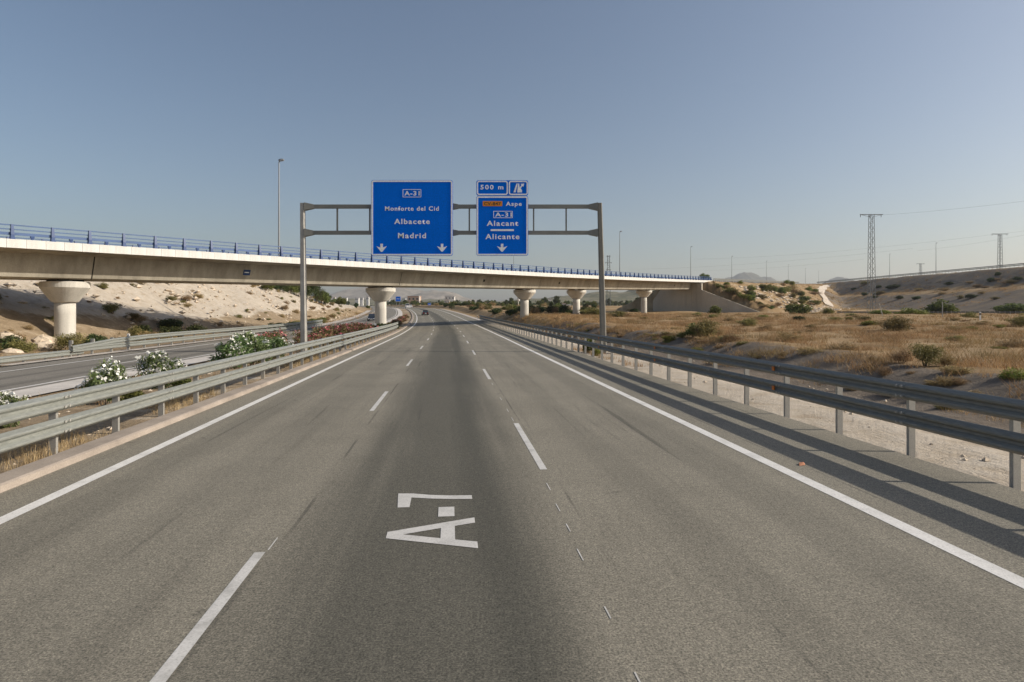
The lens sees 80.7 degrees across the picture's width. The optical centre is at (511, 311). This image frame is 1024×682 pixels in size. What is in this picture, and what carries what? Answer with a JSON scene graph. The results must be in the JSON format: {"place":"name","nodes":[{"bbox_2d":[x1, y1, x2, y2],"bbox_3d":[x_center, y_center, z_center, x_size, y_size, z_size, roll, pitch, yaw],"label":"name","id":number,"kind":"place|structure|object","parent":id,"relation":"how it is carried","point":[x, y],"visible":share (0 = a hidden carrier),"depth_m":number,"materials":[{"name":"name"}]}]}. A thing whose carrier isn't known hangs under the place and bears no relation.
{"place":"outdoors","nodes":[
{"label":"outdoors","id":0,"kind":"place"},
{"bbox_2d":[0,306,397,392],"bbox_3d":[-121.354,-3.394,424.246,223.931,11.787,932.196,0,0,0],"label":"opposite road","id":1,"kind":"structure","parent":0,"point":[18,377],"depth_m":28.66,"materials":[{"name":"grey asphalt"}]},
{"bbox_2d":[330,287,424,299],"bbox_3d":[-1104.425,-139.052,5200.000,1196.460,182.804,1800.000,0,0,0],"label":"hill","id":2,"kind":"structure","parent":0,"point":[360,292],"depth_m":4831.31,"materials":[{"name":"grey"}]},
{"bbox_2d":[348,299,502,305],"bbox_3d":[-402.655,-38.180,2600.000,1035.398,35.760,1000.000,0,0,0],"label":"hill","id":3,"kind":"structure","parent":0,"point":[352,301],"depth_m":2388.60,"materials":[{"name":"grey"}]},
{"bbox_2d":[401,290,483,301],"bbox_3d":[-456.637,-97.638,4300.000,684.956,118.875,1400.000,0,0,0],"label":"hill","id":4,"kind":"structure","parent":0,"point":[433,294],"depth_m":4081.14,"materials":[{"name":"grey"}]},
{"bbox_2d":[0,306,1023,681],"bbox_3d":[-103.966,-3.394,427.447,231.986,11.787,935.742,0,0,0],"label":"road","id":5,"kind":"structure","parent":0,"point":[442,496],"depth_m":6.56,"materials":[{"name":"grey asphalt"}]},
{"bbox_2d":[0,307,413,492],"bbox_3d":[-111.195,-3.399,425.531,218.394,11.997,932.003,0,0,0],"label":"kerb","id":6,"kind":"structure","parent":5,"relation":"on","point":[16,477],"depth_m":12.03,"materials":[{"name":"concrete"}]},
{"bbox_2d":[0,267,1023,490],"bbox_3d":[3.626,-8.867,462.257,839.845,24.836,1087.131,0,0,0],"label":"ground","id":7,"kind":"structure","parent":0,"point":[15,315],"depth_m":50.69,"materials":[{"name":"soil"}]},
{"bbox_2d":[0,331,22,340],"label":"boulder","id":8,"kind":"object","parent":7,"relation":"on","point":[4,334],"visible":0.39,"depth_m":45.12,"materials":[{"name":"stone"}]},
{"bbox_2d":[0,348,23,352],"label":"boulder","id":9,"kind":"object","parent":7,"relation":"on","point":[10,350],"visible":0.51,"depth_m":41.16,"materials":[{"name":"stone"}]},
{"bbox_2d":[0,334,26,343],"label":"bush","id":10,"kind":"object","parent":7,"relation":"on","point":[8,338],"visible":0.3,"depth_m":44.77,"materials":[{"name":"green plant"}]},
{"bbox_2d":[0,390,29,428],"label":"oleander bush","id":11,"kind":"object","parent":7,"relation":"on","point":[7,400],"visible":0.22,"depth_m":13.22,"materials":[{"name":"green plant"}]},
{"bbox_2d":[4,338,39,352],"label":"bush","id":12,"kind":"object","parent":7,"relation":"on","point":[20,345],"visible":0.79,"depth_m":42.35,"materials":[{"name":"green plant"}]},
{"bbox_2d":[0,350,83,367],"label":"crash barrier","id":13,"kind":"object","parent":7,"relation":"on","point":[23,357],"visible":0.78,"depth_m":30.15,"materials":[{"name":"metal"}]},
{"bbox_2d":[32,340,52,348],"bbox_3d":[-36.694,2.726,46.953,1.506,1.112,1.490,0,0,40],"label":"boulder","id":14,"kind":"object","parent":7,"relation":"on","point":[44,344],"visible":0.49,"depth_m":46.66,"materials":[{"name":"stone"}]},
{"bbox_2d":[31,334,56,345],"bbox_3d":[-38.054,2.490,48.972,1.849,1.455,1.542,0,0,32],"label":"boulder","id":15,"kind":"object","parent":7,"relation":"on","point":[43,337],"visible":0.42,"depth_m":48.63,"materials":[{"name":"stone"}]},
{"bbox_2d":[50,332,88,350],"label":"bush","id":16,"kind":"object","parent":7,"relation":"on","point":[62,340],"visible":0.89,"depth_m":46.19,"materials":[{"name":"green plant"}]},
{"bbox_2d":[74,356,137,404],"bbox_3d":[-11.312,1.995,16.956,1.520,1.462,1.304,0,0,-41],"label":"oleander bush","id":17,"kind":"object","parent":7,"relation":"on","point":[112,372],"visible":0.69,"depth_m":16.82,"materials":[{"name":"green plant"}]},
{"bbox_2d":[101,302,121,312],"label":"shrub","id":18,"kind":"object","parent":7,"relation":"on","point":[112,308],"visible":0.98,"depth_m":62.28,"materials":[{"name":"green plant"}]},
{"bbox_2d":[120,390,144,400],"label":"oleander bush","id":19,"kind":"object","parent":7,"relation":"on","point":[132,395],"visible":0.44,"depth_m":16.44,"materials":[{"name":"green plant"}]},
{"bbox_2d":[126,325,147,340],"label":"bush","id":20,"kind":"object","parent":7,"relation":"on","point":[134,331],"visible":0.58,"depth_m":57.23,"materials":[{"name":"green plant"}]},
{"bbox_2d":[131,324,152,333],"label":"bush","id":21,"kind":"object","parent":7,"relation":"on","point":[144,327],"visible":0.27,"depth_m":60.66,"materials":[{"name":"green plant"}]},
{"bbox_2d":[130,350,186,388],"bbox_3d":[-11.819,1.991,20.218,1.463,1.494,1.584,0,0,35],"label":"oleander bush","id":22,"kind":"object","parent":7,"relation":"on","point":[152,363],"visible":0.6,"depth_m":20.03,"materials":[{"name":"green plant"}]},
{"bbox_2d":[156,318,179,328],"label":"bush","id":23,"kind":"object","parent":7,"relation":"on","point":[169,322],"visible":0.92,"depth_m":66.62,"materials":[{"name":"green plant"}]},
{"bbox_2d":[158,326,186,336],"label":"bush","id":24,"kind":"object","parent":7,"relation":"on","point":[163,329],"visible":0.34,"depth_m":60.05,"materials":[{"name":"green plant"}]},
{"bbox_2d":[0,280,355,346],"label":"loose stones","id":25,"kind":"object","parent":7,"relation":"on","point":[128,317],"visible":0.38,"depth_m":81.24,"materials":[{"name":"stone"}]},
{"bbox_2d":[170,378,191,386],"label":"oleander bush","id":26,"kind":"object","parent":7,"relation":"on","point":[181,382],"visible":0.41,"depth_m":19.84,"materials":[{"name":"green plant"}]},
{"bbox_2d":[1,310,370,364],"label":"verge strip","id":27,"kind":"object","parent":7,"relation":"on","point":[363,313],"visible":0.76,"depth_m":42.12,"materials":[{"name":"soil"}]},
{"bbox_2d":[12,340,361,464],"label":"loose stones","id":28,"kind":"object","parent":7,"relation":"on","point":[149,390],"visible":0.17,"depth_m":15.34,"materials":[{"name":"stone"}]},
{"bbox_2d":[1,311,374,353],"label":"bank grass","id":29,"kind":"structure","parent":7,"relation":"on","point":[233,326],"depth_m":82.77,"materials":[{"name":"plant"}]},
{"bbox_2d":[30,336,356,404],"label":"verge grass","id":30,"kind":"structure","parent":7,"relation":"on","point":[191,378],"depth_m":23.16,"materials":[{"name":"plant"}]},
{"bbox_2d":[69,320,322,358],"bbox_3d":[-27.636,2.108,66.416,0.569,1.685,67.676,0,0,-6],"label":"crash barrier","id":31,"kind":"object","parent":7,"relation":"on","point":[111,343],"visible":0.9,"depth_m":43.71,"materials":[{"name":"metal"}]},
{"bbox_2d":[186,324,207,330],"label":"bush","id":32,"kind":"object","parent":7,"relation":"on","point":[194,327],"visible":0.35,"depth_m":62.62,"materials":[{"name":"green plant"}]},
{"bbox_2d":[0,330,395,471],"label":"verge grass","id":33,"kind":"structure","parent":7,"relation":"on","point":[82,441],"depth_m":11.75,"materials":[{"name":"plant"}]},
{"bbox_2d":[0,322,397,455],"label":"crash barrier","id":34,"kind":"object","parent":7,"relation":"on","point":[52,428],"visible":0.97,"depth_m":13.00,"materials":[{"name":"metal"}]},
{"bbox_2d":[0,306,401,400],"bbox_3d":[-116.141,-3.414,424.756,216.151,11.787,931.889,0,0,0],"label":"median strip","id":35,"kind":"object","parent":7,"relation":"on","point":[39,390],"visible":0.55,"depth_m":20.60,"materials":[{"name":"soil"},{"name":"dry grass"}]},
{"bbox_2d":[208,333,255,368],"bbox_3d":[-12.373,1.839,27.062,2.022,1.858,2.069,0,0,36],"label":"oleander bush","id":36,"kind":"object","parent":7,"relation":"on","point":[236,345],"visible":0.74,"depth_m":26.82,"materials":[{"name":"green plant"}]},
{"bbox_2d":[229,330,274,365],"bbox_3d":[-12.497,1.816,28.713,2.069,1.916,2.022,0,0,-41],"label":"oleander bush","id":37,"kind":"object","parent":7,"relation":"on","point":[260,345],"visible":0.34,"depth_m":28.61,"materials":[{"name":"green plant"}]},
{"bbox_2d":[256,335,272,349],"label":"oleander bush","id":38,"kind":"object","parent":7,"relation":"on","point":[263,337],"visible":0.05,"depth_m":30.12,"materials":[{"name":"green plant"}]},
{"bbox_2d":[257,328,287,342],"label":"oleander bush","id":39,"kind":"object","parent":7,"relation":"on","point":[275,333],"visible":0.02,"depth_m":35.47,"materials":[{"name":"pink plant"}]},
{"bbox_2d":[259,335,292,358],"bbox_3d":[-12.668,1.987,31.851,2.191,1.542,1.960,0,0,-16],"label":"oleander bush","id":40,"kind":"object","parent":7,"relation":"on","point":[277,341],"visible":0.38,"depth_m":31.58,"materials":[{"name":"green plant"}]},
{"bbox_2d":[261,331,291,357],"bbox_3d":[-13.279,1.898,33.549,2.254,1.760,2.058,0,0,-29],"label":"oleander bush","id":41,"kind":"object","parent":7,"relation":"on","point":[276,335],"visible":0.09,"depth_m":33.47,"materials":[{"name":"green plant"}]},
{"bbox_2d":[284,286,299,293],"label":"tree","id":42,"kind":"object","parent":7,"relation":"on","point":[294,288],"visible":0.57,"depth_m":142.64,"materials":[{"name":"green plant"}]},
{"bbox_2d":[292,336,314,349],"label":"oleander bush","id":43,"kind":"object","parent":7,"relation":"on","point":[297,340],"visible":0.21,"depth_m":39.83,"materials":[{"name":"green plant"}]},
{"bbox_2d":[291,330,326,347],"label":"oleander bush","id":44,"kind":"object","parent":7,"relation":"on","point":[315,336],"visible":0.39,"depth_m":41.59,"materials":[{"name":"green plant"}]},
{"bbox_2d":[307,286,319,299],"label":"tree","id":45,"kind":"object","parent":7,"relation":"on","point":[312,289],"visible":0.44,"depth_m":151.72,"materials":[{"name":"green plant"}]},
{"bbox_2d":[309,286,325,300],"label":"tree","id":46,"kind":"object","parent":7,"relation":"on","point":[320,296],"visible":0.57,"depth_m":156.78,"materials":[{"name":"green plant"}]},
{"bbox_2d":[314,291,330,302],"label":"tree","id":47,"kind":"object","parent":7,"relation":"on","point":[325,296],"visible":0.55,"depth_m":161.13,"materials":[{"name":"green plant"}]},
{"bbox_2d":[314,326,337,345],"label":"oleander bush","id":48,"kind":"object","parent":7,"relation":"on","point":[325,331],"visible":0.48,"depth_m":44.16,"materials":[{"name":"green plant"}]},
{"bbox_2d":[324,324,346,341],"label":"oleander bush","id":49,"kind":"object","parent":7,"relation":"on","point":[337,330],"visible":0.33,"depth_m":49.35,"materials":[{"name":"green plant"}]},
{"bbox_2d":[335,296,346,304],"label":"tree","id":50,"kind":"object","parent":7,"relation":"on","point":[340,300],"visible":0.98,"depth_m":189.30,"materials":[{"name":"green plant"}]},
{"bbox_2d":[335,323,358,339],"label":"oleander bush","id":51,"kind":"object","parent":7,"relation":"on","point":[343,326],"visible":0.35,"depth_m":52.14,"materials":[{"name":"green plant"}]},
{"bbox_2d":[0,223,712,341],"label":"overpass","id":52,"kind":"object","parent":7,"relation":"on","point":[64,270],"visible":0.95,"depth_m":61.26,"materials":[{"name":"concrete"}]},
{"bbox_2d":[278,158,283,254],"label":"lamp post","id":53,"kind":"object","parent":52,"relation":"on","point":[280,159],"visible":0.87,"depth_m":73.82,"materials":[{"name":"metal"}]},
{"bbox_2d":[350,321,369,336],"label":"oleander bush","id":54,"kind":"object","parent":7,"relation":"on","point":[359,325],"visible":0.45,"depth_m":59.82,"materials":[{"name":"green plant"}]},
{"bbox_2d":[295,202,609,353],"bbox_3d":[-3.637,-1.955,37.700,19.550,9.749,0.800,0,0,0],"label":"sign gantry","id":55,"kind":"object","parent":7,"relation":"on","point":[305,232],"visible":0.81,"depth_m":37.59,"materials":[{"name":"metal"}]},
{"bbox_2d":[371,180,452,255],"bbox_3d":[-6.207,-5.832,37.485,5.074,4.705,0.210,0,0,0],"label":"motorway sign","id":56,"kind":"object","parent":55,"relation":"attached to","point":[411,217],"visible":1,"depth_m":37.40,"materials":[{"name":"blue metal"}]},
{"bbox_2d":[476,180,527,255],"bbox_3d":[-0.603,-5.830,37.485,3.220,4.676,0.210,0,0,0],"label":"motorway sign","id":57,"kind":"object","parent":55,"relation":"attached to","point":[501,217],"visible":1,"depth_m":37.40,"materials":[{"name":"blue metal"}]},
{"bbox_2d":[557,305,571,312],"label":"bush","id":58,"kind":"object","parent":7,"relation":"on","point":[563,308],"visible":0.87,"depth_m":138.44,"materials":[{"name":"green plant"}]},
{"bbox_2d":[486,311,647,333],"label":"dry grass","id":59,"kind":"structure","parent":7,"relation":"on","point":[545,315],"depth_m":90.31,"materials":[{"name":"plant"}]},
{"bbox_2d":[580,307,599,314],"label":"bush","id":60,"kind":"object","parent":7,"relation":"on","point":[591,311],"visible":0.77,"depth_m":103.33,"materials":[{"name":"green plant"}]},
{"bbox_2d":[605,256,611,305],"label":"pylon","id":61,"kind":"object","parent":7,"relation":"on","point":[607,262],"visible":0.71,"depth_m":419.89,"materials":[{"name":"metal"}]},
{"bbox_2d":[573,345,647,366],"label":"verge grass","id":62,"kind":"structure","parent":7,"relation":"on","point":[606,357],"depth_m":34.36,"materials":[{"name":"plant"}]},
{"bbox_2d":[608,310,627,316],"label":"bush","id":63,"kind":"object","parent":7,"relation":"on","point":[619,313],"visible":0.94,"depth_m":97.15,"materials":[{"name":"green plant"}]},
{"bbox_2d":[684,318,720,338],"bbox_3d":[14.697,1.282,46.267,2.604,1.683,2.762,0,0,-20],"label":"bush","id":64,"kind":"object","parent":7,"relation":"on","point":[703,329],"visible":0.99,"depth_m":45.95,"materials":[{"name":"green plant"}]},
{"bbox_2d":[653,283,758,312],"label":"abutment wall","id":65,"kind":"structure","parent":7,"relation":"on","point":[695,297],"depth_m":179.57,"materials":[{"name":"concrete"}]},
{"bbox_2d":[707,305,721,313],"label":"bush","id":66,"kind":"object","parent":7,"relation":"on","point":[715,309],"visible":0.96,"depth_m":148.70,"materials":[{"name":"green plant"}]},
{"bbox_2d":[721,333,743,341],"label":"dry clump","id":67,"kind":"object","parent":7,"relation":"on","point":[734,337],"visible":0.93,"depth_m":40.36,"materials":[{"name":"brown plant"}]},
{"bbox_2d":[735,318,757,325],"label":"bush","id":68,"kind":"object","parent":7,"relation":"on","point":[747,322],"visible":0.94,"depth_m":62.21,"materials":[{"name":"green plant"}]},
{"bbox_2d":[479,315,1023,490],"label":"crash barrier","id":69,"kind":"object","parent":7,"relation":"on","point":[1010,441],"visible":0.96,"depth_m":12.17,"materials":[{"name":"metal"}]},
{"bbox_2d":[713,278,798,283],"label":"crash barrier","id":70,"kind":"object","parent":7,"relation":"on","point":[734,280],"visible":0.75,"depth_m":227.81,"materials":[{"name":"metal"}]},
{"bbox_2d":[520,312,1023,425],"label":"dry grass","id":71,"kind":"structure","parent":7,"relation":"on","point":[1010,358],"depth_m":42.66,"materials":[{"name":"plant"}]},
{"bbox_2d":[535,334,1023,469],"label":"loose stones","id":72,"kind":"object","parent":7,"relation":"on","point":[962,455],"visible":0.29,"depth_m":14.79,"materials":[{"name":"stone"}]},
{"bbox_2d":[774,331,803,340],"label":"bush","id":73,"kind":"object","parent":7,"relation":"on","point":[788,336],"visible":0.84,"depth_m":40.03,"materials":[{"name":"brown plant"}]},
{"bbox_2d":[734,285,848,312],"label":"loose stones","id":74,"kind":"object","parent":7,"relation":"on","point":[771,291],"visible":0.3,"depth_m":209.68,"materials":[{"name":"stone"}]},
{"bbox_2d":[784,304,813,313],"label":"bush","id":75,"kind":"object","parent":7,"relation":"on","point":[797,308],"visible":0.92,"depth_m":135.04,"materials":[{"name":"green plant"}]},
{"bbox_2d":[729,280,869,313],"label":"dry grass","id":76,"kind":"structure","parent":7,"relation":"on","point":[852,309],"depth_m":246.28,"materials":[{"name":"plant"}]},
{"bbox_2d":[796,346,822,353],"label":"dry clump","id":77,"kind":"object","parent":7,"relation":"on","point":[804,349],"visible":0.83,"depth_m":30.48,"materials":[{"name":"brown plant"}]},
{"bbox_2d":[606,311,1022,328],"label":"dry grass","id":78,"kind":"structure","parent":7,"relation":"on","point":[948,315],"depth_m":82.86,"materials":[{"name":"plant"}]},
{"bbox_2d":[826,341,859,350],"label":"bush","id":79,"kind":"object","parent":7,"relation":"on","point":[833,347],"visible":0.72,"depth_m":30.61,"materials":[{"name":"brown plant"}]},
{"bbox_2d":[860,214,882,310],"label":"pylon","id":80,"kind":"object","parent":7,"relation":"on","point":[872,241],"visible":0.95,"depth_m":184.89,"materials":[{"name":"metal"}]},
{"bbox_2d":[869,310,891,313],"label":"bush","id":81,"kind":"object","parent":7,"relation":"on","point":[879,312],"visible":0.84,"depth_m":97.66,"materials":[{"name":"green plant"}]},
{"bbox_2d":[875,366,893,375],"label":"bush","id":82,"kind":"object","parent":7,"relation":"on","point":[882,372],"visible":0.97,"depth_m":23.63,"materials":[{"name":"brown plant"}]},
{"bbox_2d":[873,315,916,330],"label":"bush","id":83,"kind":"object","parent":7,"relation":"on","point":[892,324],"visible":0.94,"depth_m":49.26,"materials":[{"name":"green plant"}]},
{"bbox_2d":[887,348,912,362],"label":"bush","id":84,"kind":"object","parent":7,"relation":"on","point":[899,356],"visible":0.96,"depth_m":25.21,"materials":[{"name":"brown plant"}]},
{"bbox_2d":[897,307,928,314],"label":"bush","id":85,"kind":"object","parent":7,"relation":"on","point":[910,311],"visible":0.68,"depth_m":96.70,"materials":[{"name":"green plant"}]},
{"bbox_2d":[805,266,1023,309],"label":"dry grass","id":86,"kind":"structure","parent":7,"relation":"on","point":[915,290],"depth_m":257.97,"materials":[{"name":"plant"}]},
{"bbox_2d":[817,263,1023,283],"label":"crash barrier","id":87,"kind":"object","parent":7,"relation":"on","point":[945,271],"visible":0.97,"depth_m":282.63,"materials":[{"name":"metal"}]},
{"bbox_2d":[908,342,945,365],"bbox_3d":[16.618,1.729,24.180,1.294,1.044,1.408,0,0,23],"label":"bush","id":88,"kind":"object","parent":7,"relation":"on","point":[928,355],"visible":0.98,"depth_m":23.99,"materials":[{"name":"green plant"}]},
{"bbox_2d":[837,311,1023,313],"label":"crash barrier","id":89,"kind":"object","parent":7,"relation":"on","point":[946,312],"visible":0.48,"depth_m":123.25,"materials":[{"name":"metal"}]},
{"bbox_2d":[919,299,959,313],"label":"bush","id":90,"kind":"object","parent":7,"relation":"on","point":[936,306],"visible":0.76,"depth_m":135.14,"materials":[{"name":"green plant"}]},
{"bbox_2d":[932,375,958,386],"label":"dry clump","id":91,"kind":"object","parent":7,"relation":"on","point":[944,381],"visible":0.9,"depth_m":20.68,"materials":[{"name":"brown plant"}]},
{"bbox_2d":[935,353,961,365],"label":"bush","id":92,"kind":"object","parent":7,"relation":"on","point":[947,360],"visible":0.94,"depth_m":23.87,"materials":[{"name":"brown plant"}]},
{"bbox_2d":[936,365,976,374],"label":"dry clump","id":93,"kind":"object","parent":7,"relation":"on","point":[951,370],"visible":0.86,"depth_m":21.61,"materials":[{"name":"brown plant"}]},
{"bbox_2d":[949,377,971,385],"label":"dry clump","id":94,"kind":"object","parent":7,"relation":"on","point":[956,381],"visible":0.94,"depth_m":20.33,"materials":[{"name":"brown plant"}]},
{"bbox_2d":[995,234,1004,268],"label":"pylon","id":95,"kind":"object","parent":7,"relation":"on","point":[1000,252],"visible":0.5,"depth_m":319.59,"materials":[{"name":"metal"}]},
{"bbox_2d":[990,337,1023,347],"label":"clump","id":96,"kind":"object","parent":7,"relation":"on","point":[1018,342],"visible":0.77,"depth_m":31.17,"materials":[{"name":"brown plant"}]},
{"bbox_2d":[993,303,1023,313],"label":"bush","id":97,"kind":"object","parent":7,"relation":"on","point":[1013,307],"visible":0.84,"depth_m":134.74,"materials":[{"name":"green plant"}]},
{"bbox_2d":[996,367,1023,380],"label":"bush","id":98,"kind":"object","parent":7,"relation":"on","point":[1009,374],"visible":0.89,"depth_m":19.52,"materials":[{"name":"green plant"}]},
{"bbox_2d":[1005,315,1023,326],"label":"bush","id":99,"kind":"object","parent":7,"relation":"on","point":[1019,320],"visible":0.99,"depth_m":51.78,"materials":[{"name":"green plant"}]},
{"bbox_2d":[0,0,1023,300],"label":"sky","id":100,"kind":"structure","parent":0,"point":[730,131],"materials":[{"name":"blue"}]},
{"bbox_2d":[500,290,653,302],"bbox_3d":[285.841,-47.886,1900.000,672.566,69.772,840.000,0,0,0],"label":"hill","id":101,"kind":"structure","parent":0,"point":[629,295],"depth_m":1757.33,"materials":[{"name":"grey"}]},
{"bbox_2d":[715,272,776,282],"bbox_3d":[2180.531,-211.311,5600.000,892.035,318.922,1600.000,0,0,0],"label":"hill","id":102,"kind":"structure","parent":0,"point":[748,276],"depth_m":5518.25,"materials":[{"name":"grey"}]},
{"bbox_2d":[818,284,832,306],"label":"path","id":103,"kind":"structure","parent":0,"point":[823,288],"depth_m":295.26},
{"bbox_2d":[824,277,854,282],"bbox_3d":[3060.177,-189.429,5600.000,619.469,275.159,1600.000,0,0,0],"label":"hill","id":104,"kind":"structure","parent":0,"point":[838,278],"depth_m":5542.00,"materials":[{"name":"grey"}]},
{"bbox_3d":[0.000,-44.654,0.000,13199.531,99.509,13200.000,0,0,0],"label":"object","id":105,"kind":"structure","parent":0,"visible":0},
{"bbox_2d":[346,300,631,305],"bbox_3d":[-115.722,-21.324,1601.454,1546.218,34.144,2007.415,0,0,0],"label":"scrub","id":106,"kind":"object","parent":105,"relation":"on","point":[432,303],"visible":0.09,"depth_m":654.14,"materials":[{"name":"green plant"}]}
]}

